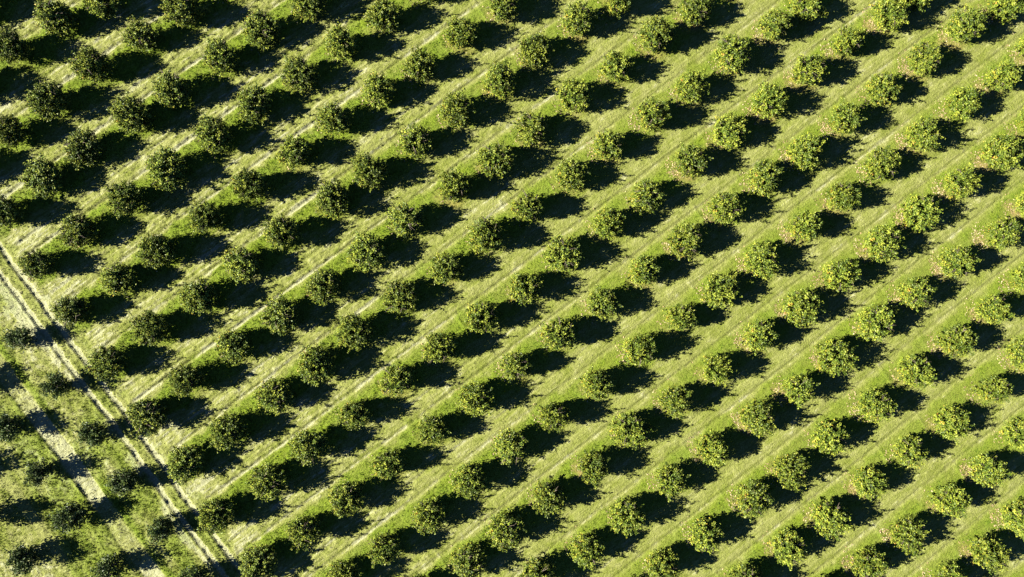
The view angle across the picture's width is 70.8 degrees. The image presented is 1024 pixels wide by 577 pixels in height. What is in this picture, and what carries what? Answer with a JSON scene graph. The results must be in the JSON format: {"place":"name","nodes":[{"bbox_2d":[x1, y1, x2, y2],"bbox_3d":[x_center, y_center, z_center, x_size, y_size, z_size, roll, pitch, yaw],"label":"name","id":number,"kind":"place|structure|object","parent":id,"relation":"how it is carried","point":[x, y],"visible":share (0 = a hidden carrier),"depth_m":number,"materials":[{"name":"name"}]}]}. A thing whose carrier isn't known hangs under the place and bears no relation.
{"place":"outdoors","nodes":[
{"label":"outdoors","id":0,"kind":"place"},
{"bbox_2d":[0,351,167,576],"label":"dirt path","id":1,"kind":"structure","parent":0,"point":[38,419],"depth_m":81.64,"materials":[{"name":"beige soil"}]},
{"bbox_2d":[0,235,242,576],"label":"dirt track","id":2,"kind":"structure","parent":0,"point":[147,443],"depth_m":82.02,"materials":[{"name":"beige soil"}]},
{"bbox_2d":[0,0,1023,576],"bbox_3d":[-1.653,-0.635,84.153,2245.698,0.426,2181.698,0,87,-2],"label":"ground","id":3,"kind":"structure","parent":0,"point":[640,312],"depth_m":84.21,"materials":[{"name":"plant"}]},
{"bbox_2d":[19,151,62,198],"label":"orchard tree","id":4,"kind":"object","parent":3,"relation":"on","point":[37,179],"visible":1,"depth_m":80.73,"materials":[{"name":"green plant"}]},
{"bbox_2d":[23,79,71,121],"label":"orchard tree","id":5,"kind":"object","parent":3,"relation":"on","point":[39,97],"visible":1,"depth_m":80.97,"materials":[{"name":"green plant"}]},
{"bbox_2d":[32,0,78,37],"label":"orchard tree","id":6,"kind":"object","parent":3,"relation":"on","point":[58,17],"visible":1,"depth_m":81.47,"materials":[{"name":"green plant"}]},
{"bbox_2d":[49,294,91,328],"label":"orchard tree","id":7,"kind":"object","parent":3,"relation":"on","point":[71,311],"visible":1,"depth_m":80.12,"materials":[{"name":"green plant"}]},
{"bbox_2d":[53,212,101,250],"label":"orchard tree","id":8,"kind":"object","parent":3,"relation":"on","point":[76,229],"visible":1,"depth_m":80.58,"materials":[{"name":"green plant"}]},
{"bbox_2d":[61,127,103,170],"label":"orchard tree","id":9,"kind":"object","parent":3,"relation":"on","point":[85,154],"visible":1,"depth_m":81.13,"materials":[{"name":"green plant"}]},
{"bbox_2d":[66,44,113,84],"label":"orchard tree","id":10,"kind":"object","parent":3,"relation":"on","point":[86,65],"visible":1,"depth_m":81.22,"materials":[{"name":"green plant"}]},
{"bbox_2d":[84,344,128,381],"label":"orchard tree","id":11,"kind":"object","parent":3,"relation":"on","point":[103,363],"visible":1,"depth_m":79.93,"materials":[{"name":"green plant"}]},
{"bbox_2d":[97,260,138,295],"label":"orchard tree","id":12,"kind":"object","parent":3,"relation":"on","point":[114,277],"visible":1,"depth_m":80.39,"materials":[{"name":"green plant"}]},
{"bbox_2d":[104,179,143,219],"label":"orchard tree","id":13,"kind":"object","parent":3,"relation":"on","point":[123,198],"visible":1,"depth_m":80.50,"materials":[{"name":"green plant"}]},
{"bbox_2d":[106,92,152,134],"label":"orchard tree","id":14,"kind":"object","parent":3,"relation":"on","point":[128,114],"visible":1,"depth_m":81.05,"materials":[{"name":"green plant"}]},
{"bbox_2d":[123,396,171,437],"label":"orchard tree","id":15,"kind":"object","parent":3,"relation":"on","point":[146,414],"visible":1,"depth_m":79.66,"materials":[{"name":"green plant"}]},
{"bbox_2d":[128,309,171,345],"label":"orchard tree","id":16,"kind":"object","parent":3,"relation":"on","point":[149,327],"visible":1,"depth_m":79.94,"materials":[{"name":"green plant"}]},
{"bbox_2d":[136,231,176,268],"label":"orchard tree","id":17,"kind":"object","parent":3,"relation":"on","point":[156,250],"visible":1,"depth_m":80.25,"materials":[{"name":"green plant"}]},
{"bbox_2d":[144,145,186,192],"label":"orchard tree","id":18,"kind":"object","parent":3,"relation":"on","point":[164,174],"visible":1,"depth_m":81.19,"materials":[{"name":"green plant"}]},
{"bbox_2d":[151,67,191,107],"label":"orchard tree","id":19,"kind":"object","parent":3,"relation":"on","point":[169,90],"visible":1,"depth_m":81.37,"materials":[{"name":"green plant"}]},
{"bbox_2d":[158,0,210,27],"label":"orchard tree","id":20,"kind":"object","parent":3,"relation":"on","point":[182,10],"visible":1,"depth_m":82.07,"materials":[{"name":"green plant"}]},
{"bbox_2d":[166,443,207,485],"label":"orchard tree","id":21,"kind":"object","parent":3,"relation":"on","point":[180,461],"visible":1,"depth_m":79.74,"materials":[{"name":"green plant"}]},
{"bbox_2d":[176,276,218,316],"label":"orchard tree","id":22,"kind":"object","parent":3,"relation":"on","point":[199,295],"visible":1,"depth_m":80.19,"materials":[{"name":"green plant"}]},
{"bbox_2d":[192,113,234,153],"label":"orchard tree","id":23,"kind":"object","parent":3,"relation":"on","point":[213,141],"visible":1,"depth_m":81.50,"materials":[{"name":"green plant"}]},
{"bbox_2d":[195,495,235,536],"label":"orchard tree","id":24,"kind":"object","parent":3,"relation":"on","point":[218,512],"visible":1,"depth_m":79.00,"materials":[{"name":"green plant"}]},
{"bbox_2d":[200,34,239,76],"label":"orchard tree","id":25,"kind":"object","parent":3,"relation":"on","point":[220,58],"visible":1,"depth_m":81.96,"materials":[{"name":"green plant"}]},
{"bbox_2d":[206,411,249,453],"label":"orchard tree","id":26,"kind":"object","parent":3,"relation":"on","point":[228,431],"visible":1,"depth_m":79.65,"materials":[{"name":"green plant"}]},
{"bbox_2d":[213,329,252,365],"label":"orchard tree","id":27,"kind":"object","parent":3,"relation":"on","point":[235,343],"visible":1,"depth_m":80.33,"materials":[{"name":"green plant"}]},
{"bbox_2d":[220,245,260,285],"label":"orchard tree","id":28,"kind":"object","parent":3,"relation":"on","point":[242,262],"visible":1,"depth_m":80.90,"materials":[{"name":"green plant"}]},
{"bbox_2d":[236,81,273,125],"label":"orchard tree","id":29,"kind":"object","parent":3,"relation":"on","point":[251,106],"visible":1,"depth_m":82.04,"materials":[{"name":"green plant"}]},
{"bbox_2d":[238,543,279,576],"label":"orchard tree","id":30,"kind":"object","parent":3,"relation":"on","point":[254,563],"visible":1,"depth_m":79.47,"materials":[{"name":"green plant"}]},
{"bbox_2d":[240,8,280,49],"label":"orchard tree","id":31,"kind":"object","parent":3,"relation":"on","point":[257,32],"visible":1,"depth_m":82.26,"materials":[{"name":"green plant"}]},
{"bbox_2d":[245,462,288,501],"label":"orchard tree","id":32,"kind":"object","parent":3,"relation":"on","point":[266,482],"visible":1,"depth_m":79.50,"materials":[{"name":"green plant"}]},
{"bbox_2d":[250,376,293,415],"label":"orchard tree","id":33,"kind":"object","parent":3,"relation":"on","point":[274,397],"visible":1,"depth_m":80.23,"materials":[{"name":"green plant"}]},
{"bbox_2d":[259,291,298,336],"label":"orchard tree","id":34,"kind":"object","parent":3,"relation":"on","point":[278,314],"visible":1,"depth_m":80.72,"materials":[{"name":"green plant"}]},
{"bbox_2d":[261,212,303,250],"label":"orchard tree","id":35,"kind":"object","parent":3,"relation":"on","point":[282,232],"visible":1,"depth_m":80.86,"materials":[{"name":"green plant"}]},
{"bbox_2d":[277,52,320,94],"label":"orchard tree","id":36,"kind":"object","parent":3,"relation":"on","point":[293,71],"visible":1,"depth_m":82.25,"materials":[{"name":"green plant"}]},
{"bbox_2d":[284,513,323,552],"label":"orchard tree","id":37,"kind":"object","parent":3,"relation":"on","point":[303,531],"visible":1,"depth_m":79.35,"materials":[{"name":"green plant"}]},
{"bbox_2d":[286,428,328,466],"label":"orchard tree","id":38,"kind":"object","parent":3,"relation":"on","point":[306,446],"visible":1,"depth_m":79.74,"materials":[{"name":"green plant"}]},
{"bbox_2d":[296,342,335,386],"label":"orchard tree","id":39,"kind":"object","parent":3,"relation":"on","point":[315,364],"visible":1,"depth_m":80.22,"materials":[{"name":"green plant"}]},
{"bbox_2d":[303,268,342,305],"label":"orchard tree","id":40,"kind":"object","parent":3,"relation":"on","point":[319,284],"visible":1,"depth_m":81.10,"materials":[{"name":"green plant"}]},
{"bbox_2d":[313,178,350,219],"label":"orchard tree","id":41,"kind":"object","parent":3,"relation":"on","point":[331,201],"visible":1,"depth_m":81.52,"materials":[{"name":"green plant"}]},
{"bbox_2d":[325,480,366,518],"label":"orchard tree","id":42,"kind":"object","parent":3,"relation":"on","point":[347,499],"visible":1,"depth_m":79.89,"materials":[{"name":"green plant"}]},
{"bbox_2d":[333,310,375,352],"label":"orchard tree","id":43,"kind":"object","parent":3,"relation":"on","point":[355,332],"visible":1,"depth_m":80.55,"materials":[{"name":"green plant"}]},
{"bbox_2d":[344,228,388,272],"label":"orchard tree","id":44,"kind":"object","parent":3,"relation":"on","point":[368,249],"visible":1,"depth_m":81.36,"materials":[{"name":"green plant"}]},
{"bbox_2d":[350,152,389,191],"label":"orchard tree","id":45,"kind":"object","parent":3,"relation":"on","point":[367,169],"visible":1,"depth_m":81.58,"materials":[{"name":"green plant"}]},
{"bbox_2d":[380,277,418,315],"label":"orchard tree","id":46,"kind":"object","parent":3,"relation":"on","point":[395,291],"visible":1,"depth_m":81.38,"materials":[{"name":"green plant"}]},
{"bbox_2d":[385,202,424,237],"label":"orchard tree","id":47,"kind":"object","parent":3,"relation":"on","point":[404,219],"visible":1,"depth_m":81.76,"materials":[{"name":"green plant"}]},
{"bbox_2d":[409,496,446,535],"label":"orchard tree","id":48,"kind":"object","parent":3,"relation":"on","point":[422,512],"visible":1,"depth_m":80.05,"materials":[{"name":"green plant"}]},
{"bbox_2d":[437,86,476,128],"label":"orchard tree","id":49,"kind":"object","parent":3,"relation":"on","point":[453,111],"visible":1,"depth_m":82.46,"materials":[{"name":"green plant"}]},
{"bbox_2d":[448,540,489,576],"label":"orchard tree","id":50,"kind":"object","parent":3,"relation":"on","point":[464,565],"visible":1,"depth_m":80.12,"materials":[{"name":"green plant"}]},
{"bbox_2d":[451,460,488,499],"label":"orchard tree","id":51,"kind":"object","parent":3,"relation":"on","point":[470,483],"visible":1,"depth_m":80.17,"materials":[{"name":"green plant"}]},
{"bbox_2d":[456,380,494,417],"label":"orchard tree","id":52,"kind":"object","parent":3,"relation":"on","point":[472,400],"visible":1,"depth_m":80.80,"materials":[{"name":"green plant"}]},
{"bbox_2d":[465,214,503,253],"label":"orchard tree","id":53,"kind":"object","parent":3,"relation":"on","point":[487,237],"visible":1,"depth_m":81.38,"materials":[{"name":"green plant"}]},
{"bbox_2d":[474,139,516,179],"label":"orchard tree","id":54,"kind":"object","parent":3,"relation":"on","point":[494,159],"visible":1,"depth_m":82.14,"materials":[{"name":"green plant"}]},
{"bbox_2d":[482,59,517,99],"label":"orchard tree","id":55,"kind":"object","parent":3,"relation":"on","point":[497,82],"visible":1,"depth_m":82.56,"materials":[{"name":"green plant"}]},
{"bbox_2d":[484,508,527,552],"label":"orchard tree","id":56,"kind":"object","parent":3,"relation":"on","point":[505,527],"visible":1,"depth_m":80.11,"materials":[{"name":"green plant"}]},
{"bbox_2d":[491,428,529,467],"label":"orchard tree","id":57,"kind":"object","parent":3,"relation":"on","point":[512,445],"visible":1,"depth_m":80.88,"materials":[{"name":"green plant"}]},
{"bbox_2d":[0,0,1023,576],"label":"grass tufts","id":58,"kind":"object","parent":3,"relation":"on","point":[144,492],"visible":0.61,"depth_m":83.40,"materials":[{"name":"green plant"}]},
{"bbox_2d":[517,28,554,68],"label":"orchard tree","id":59,"kind":"object","parent":3,"relation":"on","point":[535,51],"visible":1,"depth_m":83.19,"materials":[{"name":"green plant"}]},
{"bbox_2d":[532,479,567,518],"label":"orchard tree","id":60,"kind":"object","parent":3,"relation":"on","point":[550,498],"visible":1,"depth_m":80.67,"materials":[{"name":"green plant"}]},
{"bbox_2d":[538,316,576,350],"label":"orchard tree","id":61,"kind":"object","parent":3,"relation":"on","point":[558,334],"visible":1,"depth_m":81.20,"materials":[{"name":"green plant"}]},
{"bbox_2d":[542,233,583,274],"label":"orchard tree","id":62,"kind":"object","parent":3,"relation":"on","point":[561,255],"visible":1,"depth_m":81.89,"materials":[{"name":"green plant"}]},
{"bbox_2d":[555,76,593,114],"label":"orchard tree","id":63,"kind":"object","parent":3,"relation":"on","point":[573,96],"visible":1,"depth_m":83.08,"materials":[{"name":"green plant"}]},
{"bbox_2d":[567,531,605,569],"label":"orchard tree","id":64,"kind":"object","parent":3,"relation":"on","point":[584,554],"visible":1,"depth_m":80.26,"materials":[{"name":"green plant"}]},
{"bbox_2d":[607,497,645,537],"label":"orchard tree","id":65,"kind":"object","parent":3,"relation":"on","point":[627,515],"visible":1,"depth_m":80.57,"materials":[{"name":"green plant"}]},
{"bbox_2d":[606,412,657,449],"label":"orchard tree","id":66,"kind":"object","parent":3,"relation":"on","point":[630,430],"visible":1,"depth_m":81.41,"materials":[{"name":"green plant"}]},
{"bbox_2d":[637,15,678,54],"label":"orchard tree","id":67,"kind":"object","parent":3,"relation":"on","point":[656,33],"visible":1,"depth_m":83.54,"materials":[{"name":"green plant"}]},
{"bbox_2d":[665,219,703,262],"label":"orchard tree","id":68,"kind":"object","parent":3,"relation":"on","point":[686,239],"visible":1,"depth_m":82.39,"materials":[{"name":"green plant"}]},
{"bbox_2d":[687,516,724,553],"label":"orchard tree","id":69,"kind":"object","parent":3,"relation":"on","point":[708,534],"visible":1,"depth_m":81.03,"materials":[{"name":"green plant"}]},
{"bbox_2d":[700,270,742,309],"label":"orchard tree","id":70,"kind":"object","parent":3,"relation":"on","point":[722,291],"visible":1,"depth_m":82.52,"materials":[{"name":"green plant"}]},
{"bbox_2d":[707,190,747,225],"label":"orchard tree","id":71,"kind":"object","parent":3,"relation":"on","point":[726,208],"visible":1,"depth_m":82.83,"materials":[{"name":"green plant"}]},
{"bbox_2d":[712,31,751,74],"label":"orchard tree","id":72,"kind":"object","parent":3,"relation":"on","point":[732,53],"visible":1,"depth_m":83.73,"materials":[{"name":"green plant"}]},
{"bbox_2d":[712,111,751,151],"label":"orchard tree","id":73,"kind":"object","parent":3,"relation":"on","point":[729,128],"visible":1,"depth_m":83.44,"materials":[{"name":"green plant"}]},
{"bbox_2d":[733,479,774,522],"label":"orchard tree","id":74,"kind":"object","parent":3,"relation":"on","point":[751,500],"visible":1,"depth_m":80.94,"materials":[{"name":"green plant"}]},
{"bbox_2d":[738,397,778,437],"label":"orchard tree","id":75,"kind":"object","parent":3,"relation":"on","point":[758,418],"visible":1,"depth_m":81.67,"materials":[{"name":"green plant"}]},
{"bbox_2d":[741,239,780,279],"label":"orchard tree","id":76,"kind":"object","parent":3,"relation":"on","point":[756,256],"visible":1,"depth_m":82.78,"materials":[{"name":"green plant"}]},
{"bbox_2d":[746,158,783,197],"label":"orchard tree","id":77,"kind":"object","parent":3,"relation":"on","point":[764,177],"visible":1,"depth_m":83.09,"materials":[{"name":"green plant"}]},
{"bbox_2d":[750,79,789,119],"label":"orchard tree","id":78,"kind":"object","parent":3,"relation":"on","point":[775,100],"visible":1,"depth_m":83.47,"materials":[{"name":"green plant"}]},
{"bbox_2d":[767,528,808,570],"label":"orchard tree","id":79,"kind":"object","parent":3,"relation":"on","point":[786,544],"visible":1,"depth_m":81.09,"materials":[{"name":"green plant"}]},
{"bbox_2d":[770,452,810,492],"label":"orchard tree","id":80,"kind":"object","parent":3,"relation":"on","point":[794,476],"visible":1,"depth_m":81.55,"materials":[{"name":"green plant"}]},
{"bbox_2d":[781,284,826,327],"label":"orchard tree","id":81,"kind":"object","parent":3,"relation":"on","point":[799,299],"visible":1,"depth_m":82.47,"materials":[{"name":"green plant"}]},
{"bbox_2d":[785,131,827,170],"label":"orchard tree","id":82,"kind":"object","parent":3,"relation":"on","point":[803,150],"visible":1,"depth_m":83.36,"materials":[{"name":"green plant"}]},
{"bbox_2d":[809,419,849,456],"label":"orchard tree","id":83,"kind":"object","parent":3,"relation":"on","point":[829,435],"visible":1,"depth_m":81.99,"materials":[{"name":"green plant"}]},
{"bbox_2d":[810,497,852,540],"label":"orchard tree","id":84,"kind":"object","parent":3,"relation":"on","point":[828,517],"visible":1,"depth_m":81.40,"materials":[{"name":"green plant"}]},
{"bbox_2d":[812,337,859,377],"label":"orchard tree","id":85,"kind":"object","parent":3,"relation":"on","point":[837,356],"visible":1,"depth_m":82.51,"materials":[{"name":"green plant"}]},
{"bbox_2d":[820,258,861,292],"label":"orchard tree","id":86,"kind":"object","parent":3,"relation":"on","point":[840,274],"visible":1,"depth_m":82.69,"materials":[{"name":"green plant"}]},
{"bbox_2d":[848,546,894,576],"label":"orchard tree","id":87,"kind":"object","parent":3,"relation":"on","point":[871,562],"visible":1,"depth_m":81.30,"materials":[{"name":"green plant"}]},
{"bbox_2d":[853,386,897,425],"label":"orchard tree","id":88,"kind":"object","parent":3,"relation":"on","point":[875,406],"visible":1,"depth_m":82.27,"materials":[{"name":"green plant"}]},
{"bbox_2d":[854,302,902,341],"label":"orchard tree","id":89,"kind":"object","parent":3,"relation":"on","point":[880,315],"visible":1,"depth_m":82.72,"materials":[{"name":"green plant"}]},
{"bbox_2d":[861,145,901,181],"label":"orchard tree","id":90,"kind":"object","parent":3,"relation":"on","point":[879,164],"visible":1,"depth_m":83.92,"materials":[{"name":"green plant"}]},
{"bbox_2d":[862,220,906,263],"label":"orchard tree","id":91,"kind":"object","parent":3,"relation":"on","point":[881,243],"visible":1,"depth_m":83.15,"materials":[{"name":"green plant"}]},
{"bbox_2d":[868,0,912,32],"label":"orchard tree","id":92,"kind":"object","parent":3,"relation":"on","point":[890,15],"visible":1,"depth_m":84.56,"materials":[{"name":"green plant"}]},
{"bbox_2d":[887,516,930,558],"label":"orchard tree","id":93,"kind":"object","parent":3,"relation":"on","point":[908,531],"visible":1,"depth_m":81.74,"materials":[{"name":"green plant"}]},
{"bbox_2d":[895,354,941,390],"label":"orchard tree","id":94,"kind":"object","parent":3,"relation":"on","point":[918,372],"visible":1,"depth_m":82.66,"materials":[{"name":"green plant"}]},
{"bbox_2d":[897,194,943,232],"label":"orchard tree","id":95,"kind":"object","parent":3,"relation":"on","point":[918,215],"visible":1,"depth_m":83.82,"materials":[{"name":"green plant"}]},
{"bbox_2d":[903,114,945,151],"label":"orchard tree","id":96,"kind":"object","parent":3,"relation":"on","point":[924,135],"visible":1,"depth_m":84.20,"materials":[{"name":"green plant"}]},
{"bbox_2d":[906,38,942,77],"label":"orchard tree","id":97,"kind":"object","parent":3,"relation":"on","point":[927,59],"visible":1,"depth_m":84.57,"materials":[{"name":"green plant"}]},
{"bbox_2d":[926,480,972,519],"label":"orchard tree","id":98,"kind":"object","parent":3,"relation":"on","point":[954,500],"visible":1,"depth_m":82.07,"materials":[{"name":"green plant"}]},
{"bbox_2d":[933,404,975,444],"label":"orchard tree","id":99,"kind":"object","parent":3,"relation":"on","point":[954,418],"visible":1,"depth_m":82.72,"materials":[{"name":"green plant"}]},
{"bbox_2d":[932,321,978,357],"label":"orchard tree","id":100,"kind":"object","parent":3,"relation":"on","point":[956,339],"visible":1,"depth_m":82.86,"materials":[{"name":"green plant"}]},
{"bbox_2d":[937,245,983,279],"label":"orchard tree","id":101,"kind":"object","parent":3,"relation":"on","point":[960,260],"visible":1,"depth_m":83.51,"materials":[{"name":"green plant"}]},
{"bbox_2d":[942,162,983,200],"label":"orchard tree","id":102,"kind":"object","parent":3,"relation":"on","point":[960,182],"visible":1,"depth_m":83.72,"materials":[{"name":"green plant"}]},
{"bbox_2d":[944,3,988,42],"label":"orchard tree","id":103,"kind":"object","parent":3,"relation":"on","point":[964,25],"visible":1,"depth_m":84.79,"materials":[{"name":"green plant"}]},
{"bbox_2d":[965,534,1010,574],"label":"orchard tree","id":104,"kind":"object","parent":3,"relation":"on","point":[984,551],"visible":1,"depth_m":81.72,"materials":[{"name":"green plant"}]},
{"bbox_2d":[968,452,1016,487],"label":"orchard tree","id":105,"kind":"object","parent":3,"relation":"on","point":[990,469],"visible":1,"depth_m":82.49,"materials":[{"name":"green plant"}]},
{"bbox_2d":[978,131,1023,171],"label":"orchard tree","id":106,"kind":"object","parent":3,"relation":"on","point":[1001,153],"visible":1,"depth_m":84.09,"materials":[{"name":"green plant"}]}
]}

